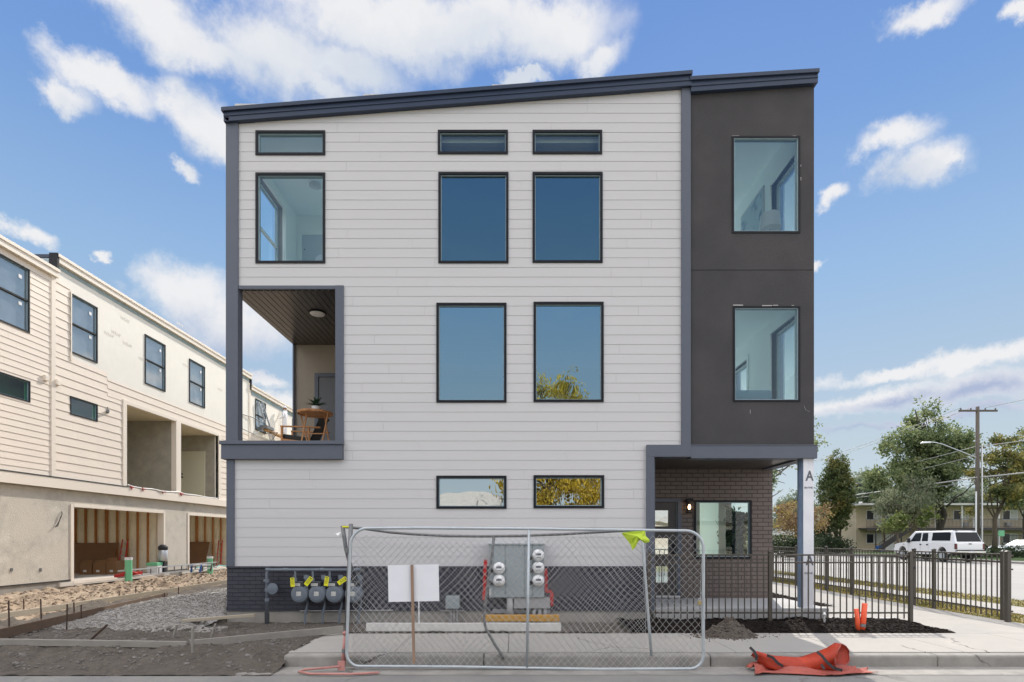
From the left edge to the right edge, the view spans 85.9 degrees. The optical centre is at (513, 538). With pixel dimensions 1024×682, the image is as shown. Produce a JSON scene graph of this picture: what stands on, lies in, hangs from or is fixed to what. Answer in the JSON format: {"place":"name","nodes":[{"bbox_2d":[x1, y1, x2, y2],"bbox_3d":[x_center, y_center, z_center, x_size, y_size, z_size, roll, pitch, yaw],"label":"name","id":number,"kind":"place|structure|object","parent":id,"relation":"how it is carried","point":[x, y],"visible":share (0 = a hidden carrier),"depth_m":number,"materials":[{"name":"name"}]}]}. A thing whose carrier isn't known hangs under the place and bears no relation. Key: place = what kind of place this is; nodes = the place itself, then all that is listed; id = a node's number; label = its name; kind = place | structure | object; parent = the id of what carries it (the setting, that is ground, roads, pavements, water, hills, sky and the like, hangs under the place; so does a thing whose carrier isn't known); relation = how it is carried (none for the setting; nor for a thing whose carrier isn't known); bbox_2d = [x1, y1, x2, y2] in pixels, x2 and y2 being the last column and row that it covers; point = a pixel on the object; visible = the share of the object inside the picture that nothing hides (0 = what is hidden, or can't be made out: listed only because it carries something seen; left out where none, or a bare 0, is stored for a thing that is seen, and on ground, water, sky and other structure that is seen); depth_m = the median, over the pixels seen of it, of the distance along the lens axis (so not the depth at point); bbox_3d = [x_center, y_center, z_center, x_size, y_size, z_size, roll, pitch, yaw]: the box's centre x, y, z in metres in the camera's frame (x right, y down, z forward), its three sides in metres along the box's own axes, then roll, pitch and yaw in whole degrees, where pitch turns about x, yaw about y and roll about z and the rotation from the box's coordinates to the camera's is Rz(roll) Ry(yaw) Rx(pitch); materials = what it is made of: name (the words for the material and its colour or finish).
{"place":"outdoors","nodes":[
{"label":"outdoors","id":0,"kind":"place"},
{"bbox_2d":[0,569,226,619],"bbox_3d":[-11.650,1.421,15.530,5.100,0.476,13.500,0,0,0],"label":"soil","id":1,"kind":"structure","parent":0,"point":[75,595],"depth_m":14.61,"materials":[{"name":"beige soil"}]},
{"bbox_2d":[117,562,216,578],"bbox_3d":[-12.750,1.150,20.599,0.031,0.330,5.382,0,0,3],"label":"ladder","id":2,"kind":"object","parent":1,"relation":"on","point":[150,568],"visible":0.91,"depth_m":20.17,"materials":[{"name":"silver metal"}]},
{"bbox_2d":[111,584,226,602],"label":"soil","id":3,"kind":"structure","parent":0,"point":[189,591],"depth_m":14.95,"materials":[{"name":"brown soil"}]},
{"bbox_2d":[0,580,226,618],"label":"form board","id":4,"kind":"object","parent":3,"relation":"on","point":[18,613],"depth_m":12.31,"materials":[{"name":"brown wood"}]},
{"bbox_2d":[0,600,630,675],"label":"soil","id":5,"kind":"structure","parent":0,"point":[147,667],"depth_m":7.57,"materials":[{"name":"brown soil"}]},
{"bbox_2d":[0,593,167,637],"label":"form board","id":6,"kind":"object","parent":5,"relation":"on","point":[10,631],"visible":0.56,"depth_m":9.41,"materials":[{"name":"brown wood"}]},
{"bbox_2d":[0,638,186,647],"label":"form board","id":7,"kind":"object","parent":5,"relation":"on","point":[86,643],"visible":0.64,"depth_m":7.74,"materials":[{"name":"grey wood"}]},
{"bbox_2d":[44,587,227,632],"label":"gravel","id":8,"kind":"structure","parent":5,"relation":"on","point":[154,626],"depth_m":9.92,"materials":[{"name":"grey gravel"}]},
{"bbox_2d":[181,613,255,621],"bbox_3d":[-5.150,1.390,9.595,1.210,0.130,0.090,0,0,-6],"label":"timber","id":9,"kind":"object","parent":5,"relation":"on","point":[218,617],"visible":1,"depth_m":9.56,"materials":[{"name":"wood"}]},
{"bbox_2d":[189,626,342,644],"bbox_3d":[-3.660,1.475,8.280,2.113,0.160,0.045,0,0,-27],"label":"form board","id":10,"kind":"object","parent":5,"relation":"on","point":[280,634],"visible":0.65,"depth_m":8.27,"materials":[{"name":"grey wood"}]},
{"bbox_2d":[291,571,308,623],"bbox_3d":[-3.912,1.109,10.086,0.336,1.062,0.188,0,0,0],"label":"gas meter","id":11,"kind":"object","parent":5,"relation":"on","point":[300,592],"visible":0.92,"depth_m":10.01,"materials":[{"name":"grey metal"}]},
{"bbox_2d":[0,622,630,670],"bbox_3d":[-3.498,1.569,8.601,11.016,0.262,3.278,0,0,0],"label":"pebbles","id":12,"kind":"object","parent":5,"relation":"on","point":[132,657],"visible":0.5,"depth_m":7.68,"materials":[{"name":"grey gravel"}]},
{"bbox_2d":[309,571,326,622],"bbox_3d":[-3.590,1.109,10.086,0.336,1.062,0.188,0,0,0],"label":"gas meter","id":13,"kind":"object","parent":5,"relation":"on","point":[317,591],"visible":0.94,"depth_m":10.01,"materials":[{"name":"grey metal"}]},
{"bbox_2d":[326,571,344,622],"bbox_3d":[-3.278,1.109,10.086,0.336,1.062,0.188,0,0,0],"label":"gas meter","id":14,"kind":"object","parent":5,"relation":"on","point":[335,592],"visible":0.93,"depth_m":10.01,"materials":[{"name":"grey metal"}]},
{"bbox_2d":[366,623,560,630],"bbox_3d":[-0.819,1.445,8.960,3.169,0.130,0.070,0,0,0],"label":"timber","id":15,"kind":"object","parent":5,"relation":"on","point":[542,626],"visible":0.66,"depth_m":8.93,"materials":[{"name":"wood"}]},
{"bbox_2d":[482,615,558,620],"bbox_3d":[0.119,1.410,9.730,1.353,0.110,0.090,0,0,0],"label":"timber","id":16,"kind":"object","parent":15,"relation":"on","point":[519,617],"visible":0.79,"depth_m":9.69,"materials":[{"name":"brown wood"}]},
{"bbox_2d":[618,617,954,632],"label":"mulch","id":17,"kind":"object","parent":5,"relation":"on","point":[829,631],"visible":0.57,"depth_m":9.13,"materials":[{"name":"brown soil"}]},
{"bbox_2d":[647,551,913,621],"bbox_3d":[4.803,0.896,9.940,4.798,1.347,0.072,0,0,0],"label":"picket fence","id":18,"kind":"object","parent":17,"relation":"on","point":[910,584],"visible":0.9,"depth_m":9.93,"materials":[{"name":"grey metal"}]},
{"bbox_2d":[0,675,1023,681],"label":"road","id":19,"kind":"structure","parent":0,"point":[544,678],"depth_m":6.67,"materials":[{"name":"grey asphalt"}]},
{"bbox_2d":[235,666,1023,674],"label":"gutter","id":20,"kind":"object","parent":19,"relation":"on","point":[710,670],"visible":0.67,"depth_m":7.00,"materials":[{"name":"concrete"}]},
{"bbox_2d":[298,524,378,674],"bbox_3d":[-2.188,0.748,6.957,1.029,1.874,0.423,0,0,0],"label":"fence stand","id":21,"kind":"object","parent":20,"relation":"on","point":[340,666],"visible":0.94,"depth_m":6.98,"materials":[{"name":"metal"}]},
{"bbox_2d":[343,525,652,658],"bbox_3d":[-0.209,0.713,7.234,4.068,1.763,0.055,0,0,0],"label":"chainlink fence","id":22,"kind":"object","parent":20,"relation":"on","point":[533,535],"visible":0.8,"depth_m":7.22,"materials":[{"name":"metal"}]},
{"bbox_2d":[345,527,704,669],"bbox_3d":[0.142,0.777,7.084,4.633,1.855,0.046,0,0,0],"label":"chainlink fence","id":23,"kind":"object","parent":20,"relation":"on","point":[526,667],"visible":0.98,"depth_m":7.09,"materials":[{"name":"metal"}]},
{"bbox_2d":[388,564,438,662],"bbox_3d":[-1.286,0.964,7.024,0.659,1.262,0.039,0,0,0],"label":"sign board","id":24,"kind":"object","parent":23,"relation":"attached to","point":[410,583],"visible":1,"depth_m":7.04,"materials":[{"name":"white wood"}]},
{"bbox_2d":[622,531,649,549],"bbox_3d":[1.552,0.029,7.013,0.362,0.250,0.065,0,0,0],"label":"safety vest","id":25,"kind":"object","parent":23,"relation":"hanging from","point":[633,538],"visible":1,"depth_m":7.02,"materials":[{"name":"green"}]},
{"bbox_2d":[745,643,872,674],"bbox_3d":[3.756,1.508,6.993,1.603,0.358,0.531,0,0,0],"label":"orange bag","id":26,"kind":"object","parent":20,"relation":"on","point":[833,659],"visible":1,"depth_m":6.96,"materials":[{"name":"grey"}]},
{"bbox_2d":[0,0,1023,527],"label":"sky","id":27,"kind":"structure","parent":0,"point":[113,127],"materials":[{"name":"blue"}]},
{"bbox_2d":[83,570,1022,665],"bbox_3d":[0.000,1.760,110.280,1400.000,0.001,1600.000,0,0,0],"label":"ground","id":28,"kind":"structure","parent":0,"point":[647,632],"depth_m":14.61,"materials":[{"name":"brown soil"}]},
{"bbox_2d":[0,234,292,594],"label":"terraced house","id":29,"kind":"structure","parent":28,"relation":"on","point":[108,393],"depth_m":18.07,"materials":[{"name":"beige wood"}]},
{"bbox_2d":[0,253,29,332],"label":"window","id":30,"kind":"structure","parent":29,"relation":"in","point":[12,277],"depth_m":14.92,"materials":[{"name":"black"}]},
{"bbox_2d":[0,372,30,402],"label":"window","id":31,"kind":"structure","parent":29,"relation":"in","point":[10,386],"depth_m":14.92,"materials":[{"name":"black"}]},
{"bbox_2d":[70,396,97,421],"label":"window","id":32,"kind":"structure","parent":29,"relation":"in","point":[78,407],"depth_m":17.28,"materials":[{"name":"black"}]},
{"bbox_2d":[72,293,97,362],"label":"window","id":33,"kind":"structure","parent":29,"relation":"in","point":[84,317],"depth_m":17.38,"materials":[{"name":"black"}]},
{"bbox_2d":[80,560,92,573],"bbox_3d":[-15.747,1.056,20.450,0.504,0.548,0.450,0,0,0],"label":"cardboard box","id":34,"kind":"object","parent":29,"relation":"on","point":[86,566],"visible":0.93,"depth_m":20.27,"materials":[{"name":"brown cardboard"}]},
{"bbox_2d":[74,543,118,572],"bbox_3d":[-16.535,0.750,21.075,2.450,1.140,0.500,0,0,0],"label":"sheet board","id":35,"kind":"object","parent":29,"relation":"on","point":[94,551],"visible":0.43,"depth_m":21.14,"materials":[{"name":"brown wood"}]},
{"bbox_2d":[93,560,106,573],"bbox_3d":[-15.249,1.056,20.450,0.541,0.548,0.450,0,0,0],"label":"cardboard box","id":36,"kind":"object","parent":29,"relation":"on","point":[99,566],"visible":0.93,"depth_m":20.27,"materials":[{"name":"brown cardboard"}]},
{"bbox_2d":[106,557,123,573],"bbox_3d":[-14.798,1.010,20.450,0.449,0.641,0.450,0,0,0],"label":"cardboard box","id":37,"kind":"object","parent":29,"relation":"on","point":[114,565],"visible":0.95,"depth_m":20.27,"materials":[{"name":"brown cardboard"}]},
{"bbox_2d":[144,334,165,391],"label":"window","id":38,"kind":"structure","parent":29,"relation":"in","point":[153,367],"depth_m":20.77,"materials":[{"name":"black"}]},
{"bbox_2d":[158,545,167,571],"bbox_3d":[-13.547,0.785,21.225,0.340,1.070,0.332,0,0,0],"label":"shop vacuum","id":39,"kind":"object","parent":29,"relation":"on","point":[163,553],"visible":0.94,"depth_m":21.12,"materials":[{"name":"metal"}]},
{"bbox_2d":[181,451,204,496],"bbox_3d":[-14.617,-2.865,25.059,1.069,2.190,0.050,0,0,0],"label":"door","id":40,"kind":"structure","parent":29,"relation":"in","point":[192,462],"depth_m":25.03,"materials":[{"name":"beige wood"}]},
{"bbox_2d":[189,358,204,407],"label":"window","id":41,"kind":"structure","parent":29,"relation":"in","point":[195,369],"depth_m":23.52,"materials":[{"name":"black"}]},
{"bbox_2d":[190,542,209,563],"bbox_3d":[-16.160,0.750,27.180,2.000,1.140,0.500,0,0,0],"label":"sheet board","id":42,"kind":"object","parent":29,"relation":"on","point":[198,552],"visible":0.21,"depth_m":27.20,"materials":[{"name":"brown wood"}]},
{"bbox_2d":[255,398,265,433],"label":"window","id":43,"kind":"structure","parent":29,"relation":"in","point":[258,415],"depth_m":29.22,"materials":[{"name":"black"}]},
{"bbox_2d":[219,68,819,622],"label":"townhouse","id":44,"kind":"structure","parent":28,"relation":"on","point":[583,302],"depth_m":10.27,"materials":[{"name":"white"}]},
{"bbox_2d":[261,185,277,260],"bbox_3d":[-5.330,-6.510,11.495,0.060,1.820,1.730,0,0,0],"label":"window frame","id":45,"kind":"structure","parent":44,"relation":"in","point":[275,245],"depth_m":12.27,"materials":[{"name":"white"}]},
{"bbox_2d":[255,130,324,154],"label":"window","id":46,"kind":"structure","parent":44,"relation":"in","point":[258,133],"depth_m":10.25,"materials":[{"name":"black"}]},
{"bbox_2d":[255,172,324,262],"bbox_3d":[-4.173,-5.976,10.301,1.299,1.692,0.098,0,0,0],"label":"window","id":47,"kind":"structure","parent":44,"relation":"in","point":[258,175],"depth_m":10.25,"materials":[{"name":"black"}]},
{"bbox_2d":[280,418,329,440],"bbox_3d":[-4.540,-2.205,11.980,0.855,0.881,0.610,0,0,0],"label":"armchair","id":48,"kind":"object","parent":44,"relation":"on","point":[319,426],"visible":0.67,"depth_m":11.74,"materials":[{"name":"brown wood"}]},
{"bbox_2d":[302,235,321,260],"bbox_3d":[-4.600,-6.030,12.999,0.800,2.260,0.038,0,0,0],"label":"inner door","id":49,"kind":"structure","parent":44,"relation":"in","point":[312,244],"depth_m":12.98,"materials":[{"name":"grey"}]},
{"bbox_2d":[297,408,332,440],"bbox_3d":[-4.060,-2.166,11.220,0.690,0.809,0.714,0,0,0],"label":"bistro table","id":50,"kind":"object","parent":44,"relation":"on","point":[314,413],"visible":0.96,"depth_m":11.12,"materials":[{"name":"brown wood"}]},
{"bbox_2d":[319,377,334,440],"bbox_3d":[-4.290,-2.832,13.339,0.880,2.135,0.018,0,0,0],"label":"door","id":51,"kind":"structure","parent":44,"relation":"in","point":[326,384],"depth_m":13.33,"materials":[{"name":"grey"}]},
{"bbox_2d":[263,568,393,623],"bbox_3d":[-3.420,1.062,10.150,2.357,1.035,0.182,0,0,0],"label":"gas pipe manifold","id":52,"kind":"object","parent":44,"relation":"attached to","point":[271,588],"visible":0.98,"depth_m":10.08,"materials":[{"name":"grey metal"}]},
{"bbox_2d":[345,575,362,623],"bbox_3d":[-2.929,1.109,10.086,0.336,1.062,0.188,0,0,0],"label":"gas meter","id":53,"kind":"object","parent":44,"relation":"attached to","point":[355,589],"visible":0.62,"depth_m":10.02,"materials":[{"name":"grey metal"}]},
{"bbox_2d":[441,595,463,621],"bbox_3d":[-1.137,1.309,10.190,0.429,0.483,0.140,0,0,0],"label":"junction box","id":54,"kind":"object","parent":44,"relation":"attached to","point":[456,604],"visible":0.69,"depth_m":10.12,"materials":[{"name":"grey metal"}]},
{"bbox_2d":[436,303,505,402],"bbox_3d":[-0.794,-3.462,10.301,1.308,1.860,0.098,0,0,0],"label":"window","id":55,"kind":"structure","parent":44,"relation":"in","point":[438,305],"depth_m":10.25,"materials":[{"name":"black"}]},
{"bbox_2d":[436,476,505,508],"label":"window","id":56,"kind":"structure","parent":44,"relation":"in","point":[452,492],"depth_m":10.31,"materials":[{"name":"black"}]},
{"bbox_2d":[438,130,507,153],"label":"window","id":57,"kind":"structure","parent":44,"relation":"in","point":[441,133],"depth_m":10.25,"materials":[{"name":"black"}]},
{"bbox_2d":[438,172,507,262],"bbox_3d":[-0.757,-5.981,10.301,1.308,1.701,0.098,0,0,0],"label":"window","id":58,"kind":"structure","parent":44,"relation":"in","point":[473,206],"depth_m":10.31,"materials":[{"name":"blue glass"}]},
{"bbox_2d":[488,543,549,614],"bbox_3d":[0.098,0.799,10.111,1.143,1.406,0.338,0,0,0],"label":"electric meter cabinet","id":59,"kind":"object","parent":44,"relation":"attached to","point":[521,559],"visible":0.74,"depth_m":10.05,"materials":[{"name":"white metal"}]},
{"bbox_2d":[533,130,601,153],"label":"window","id":60,"kind":"structure","parent":44,"relation":"in","point":[536,133],"depth_m":10.25,"materials":[{"name":"black"}]},
{"bbox_2d":[533,172,602,262],"bbox_3d":[1.000,-5.986,10.301,1.308,1.692,0.098,0,0,0],"label":"window","id":61,"kind":"structure","parent":44,"relation":"in","point":[567,206],"depth_m":10.31,"materials":[{"name":"blue glass"}]},
{"bbox_2d":[533,475,603,507],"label":"window","id":62,"kind":"structure","parent":44,"relation":"in","point":[550,491],"depth_m":10.31,"materials":[{"name":"yellow"}]},
{"bbox_2d":[534,302,603,401],"bbox_3d":[1.019,-3.477,10.301,1.308,1.869,0.098,0,0,0],"label":"window","id":63,"kind":"structure","parent":44,"relation":"in","point":[536,304],"depth_m":10.25,"materials":[{"name":"black"}]},
{"bbox_2d":[655,502,675,594],"bbox_3d":[3.090,0.232,11.952,0.870,2.037,0.105,0,0,0],"label":"front door","id":64,"kind":"structure","parent":44,"relation":"in","point":[665,512],"depth_m":11.96,"materials":[{"name":"grey"}]},
{"bbox_2d":[697,503,725,553],"bbox_3d":[4.370,0.075,12.260,0.700,2.250,0.040,0,0,0],"label":"curtain","id":65,"kind":"object","parent":44,"relation":"hanging from","point":[722,530],"visible":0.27,"depth_m":12.25,"materials":[{"name":"white fabric"}]},
{"bbox_2d":[694,500,751,558],"bbox_3d":[4.528,-0.190,11.950,1.247,1.269,0.080,0,0,0],"label":"window","id":66,"kind":"structure","parent":44,"relation":"in","point":[749,502],"depth_m":11.91,"materials":[{"name":"black"}]},
{"bbox_2d":[716,505,747,553],"bbox_3d":[4.999,0.229,12.367,0.894,1.942,0.704,0,0,25],"label":"tree","id":67,"kind":"object","parent":44,"relation":"in","point":[736,533],"visible":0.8,"depth_m":12.27,"materials":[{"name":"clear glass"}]},
{"bbox_2d":[736,364,745,389],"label":"window","id":68,"kind":"structure","parent":44,"relation":"in","point":[740,373],"depth_m":13.48,"materials":[{"name":"white"}]},
{"bbox_2d":[741,185,763,230],"bbox_3d":[5.429,-6.940,12.550,0.032,1.480,1.180,0,0,0],"label":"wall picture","id":69,"kind":"object","parent":44,"relation":"attached to","point":[751,215],"depth_m":12.38,"materials":[{"name":"silver paper"}]},
{"bbox_2d":[736,390,771,398],"bbox_3d":[4.310,-2.455,11.005,1.620,0.810,0.850,0,0,0],"label":"sofa","id":70,"kind":"object","parent":44,"relation":"in","point":[753,394],"visible":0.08,"depth_m":10.58,"materials":[{"name":"blue fabric"}]},
{"bbox_2d":[732,136,799,232],"bbox_3d":[4.710,-6.607,10.309,1.271,1.813,0.082,0,0,0],"label":"window","id":71,"kind":"structure","parent":44,"relation":"in","point":[734,138],"depth_m":10.27,"materials":[{"name":"black"}]},
{"bbox_2d":[733,306,799,401],"bbox_3d":[4.719,-3.444,10.309,1.252,1.785,0.082,0,0,0],"label":"window","id":72,"kind":"structure","parent":44,"relation":"in","point":[797,308],"depth_m":10.27,"materials":[{"name":"black"}]},
{"bbox_2d":[777,162,794,230],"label":"window","id":73,"kind":"structure","parent":44,"relation":"in","point":[786,187],"depth_m":11.21,"materials":[{"name":"white"}]},
{"bbox_2d":[777,320,794,398],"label":"window","id":74,"kind":"structure","parent":44,"relation":"in","point":[785,337],"depth_m":11.26,"materials":[{"name":"blue"}]},
{"bbox_2d":[284,653,1023,666],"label":"kerb","id":75,"kind":"structure","parent":28,"relation":"on","point":[856,659],"depth_m":7.26,"materials":[{"name":"concrete"}]},
{"bbox_2d":[773,488,820,533],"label":"green tree","id":76,"kind":"object","parent":28,"relation":"on","point":[781,500],"visible":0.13,"depth_m":65.31,"materials":[{"name":"green plant"}]},
{"bbox_2d":[773,533,821,556],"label":"bush","id":77,"kind":"object","parent":28,"relation":"on","point":[787,542],"visible":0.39,"depth_m":49.58,"materials":[{"name":"green plant"}]},
{"bbox_2d":[773,415,831,495],"bbox_3d":[13.511,-3.098,30.076,6.834,9.728,5.180,0,0,0],"label":"street tree","id":78,"kind":"object","parent":28,"relation":"on","point":[775,471],"visible":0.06,"depth_m":29.45,"materials":[{"name":"green plant"}]},
{"bbox_2d":[773,500,834,538],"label":"autumn tree","id":79,"kind":"object","parent":28,"relation":"on","point":[786,522],"visible":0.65,"depth_m":46.71,"materials":[{"name":"orange plant"}]},
{"bbox_2d":[814,532,856,553],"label":"bush","id":80,"kind":"object","parent":28,"relation":"on","point":[837,542],"visible":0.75,"depth_m":55.43,"materials":[{"name":"green plant"}]},
{"bbox_2d":[875,503,949,553],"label":"leafy branch tree","id":81,"kind":"object","parent":28,"relation":"on","point":[899,525],"visible":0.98,"depth_m":48.87,"materials":[{"name":"green plant"}]},
{"bbox_2d":[289,633,1023,654],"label":"pavement","id":82,"kind":"structure","parent":0,"point":[930,643],"depth_m":8.02,"materials":[{"name":"concrete"}]},
{"bbox_2d":[665,616,778,641],"bbox_3d":[3.281,1.420,8.678,1.853,0.401,1.059,0,0,0],"label":"soil heap","id":83,"kind":"object","parent":82,"relation":"on","point":[731,627],"visible":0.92,"depth_m":8.51,"materials":[{"name":"brown soil"}]},
{"bbox_2d":[646,598,828,632],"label":"patio","id":84,"kind":"structure","parent":0,"point":[734,605],"depth_m":10.32,"materials":[{"name":"concrete"}]},
{"bbox_2d":[759,210,780,230],"bbox_3d":[5.074,-5.930,10.900,0.400,0.960,0.400,0,0,0],"label":"armchair","id":85,"kind":"object","parent":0,"point":[770,220],"visible":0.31,"depth_m":10.76,"materials":[{"name":"white"}]},
{"bbox_2d":[747,552,1023,599],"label":"street","id":86,"kind":"structure","parent":0,"point":[1017,581],"depth_m":26.46,"materials":[{"name":"grey asphalt"}]},
{"bbox_2d":[894,530,985,561],"bbox_3d":[31.500,0.544,41.019,2.440,2.285,6.358,0,0,0],"label":"van","id":87,"kind":"object","parent":86,"relation":"on","point":[970,541],"visible":0.76,"depth_m":39.09,"materials":[{"name":"white metal"}]},
{"bbox_2d":[773,582,1023,632],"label":"side walk","id":88,"kind":"structure","parent":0,"point":[955,622],"depth_m":10.92,"materials":[{"name":"concrete"}]},
{"bbox_2d":[1004,550,1012,621],"bbox_3d":[9.085,0.911,10.081,0.170,1.377,0.098,0,0,0],"label":"gate post","id":89,"kind":"object","parent":88,"relation":"on","point":[1007,586],"visible":0.84,"depth_m":10.05,"materials":[{"name":"grey metal"}]},
{"bbox_2d":[773,577,1023,623],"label":"verge","id":90,"kind":"structure","parent":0,"point":[948,607],"depth_m":12.25,"materials":[{"name":"green plant"}]},
{"bbox_2d":[747,545,1003,619],"bbox_3d":[9.200,0.916,16.175,0.072,1.387,11.722,0,0,0],"label":"picket fence","id":91,"kind":"object","parent":90,"relation":"on","point":[933,558],"visible":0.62,"depth_m":12.17,"materials":[{"name":"grey metal"}]},
{"bbox_2d":[774,574,1023,614],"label":"pavement","id":92,"kind":"structure","parent":0,"point":[1017,609],"depth_m":14.15,"materials":[{"name":"concrete"}]},
{"bbox_2d":[774,570,1023,606],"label":"verge","id":93,"kind":"structure","parent":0,"point":[936,593],"depth_m":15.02,"materials":[{"name":"green plant"}]},
{"bbox_2d":[829,551,1023,560],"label":"lawn","id":94,"kind":"structure","parent":0,"point":[1014,559],"depth_m":47.92,"materials":[{"name":"green plant"}]},
{"bbox_2d":[814,448,861,550],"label":"columnar tree","id":95,"kind":"object","parent":94,"relation":"on","point":[840,490],"visible":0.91,"depth_m":59.33,"materials":[{"name":"green plant"}]},
{"bbox_2d":[847,466,897,503],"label":"distant tree","id":96,"kind":"object","parent":94,"relation":"on","point":[864,499],"visible":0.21,"depth_m":87.17,"materials":[{"name":"green plant"}]},
{"bbox_2d":[868,471,948,554],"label":"broadleaf tree","id":97,"kind":"object","parent":94,"relation":"on","point":[914,500],"visible":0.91,"depth_m":50.63,"materials":[{"name":"green plant"}]},
{"bbox_2d":[815,502,1023,551],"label":"apartment block","id":98,"kind":"structure","parent":94,"relation":"on","point":[862,532],"depth_m":67.00,"materials":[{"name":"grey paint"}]},
{"bbox_2d":[855,395,998,529],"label":"elm tree","id":99,"kind":"object","parent":94,"relation":"on","point":[958,440],"visible":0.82,"depth_m":53.99,"materials":[{"name":"green plant"}]},
{"bbox_2d":[920,406,997,556],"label":"utility pole","id":100,"kind":"object","parent":94,"relation":"on","point":[977,410],"visible":0.92,"depth_m":45.87,"materials":[{"name":"brown wood"}]},
{"bbox_2d":[943,482,1001,502],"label":"distant tree","id":101,"kind":"object","parent":94,"relation":"on","point":[968,496],"visible":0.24,"depth_m":82.20,"materials":[{"name":"green plant"}]},
{"bbox_2d":[950,537,1023,557],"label":"ground ivy","id":102,"kind":"object","parent":94,"relation":"on","point":[1016,553],"visible":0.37,"depth_m":45.31,"materials":[{"name":"green plant"}]},
{"bbox_2d":[959,427,1023,550],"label":"broadleaf tree","id":103,"kind":"object","parent":94,"relation":"on","point":[1011,491],"visible":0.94,"depth_m":49.55,"materials":[{"name":"green plant"}]},
{"bbox_2d":[987,426,1023,539],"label":"tree","id":104,"kind":"object","parent":94,"relation":"on","point":[1019,504],"visible":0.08,"depth_m":57.10,"materials":[{"name":"green plant"}]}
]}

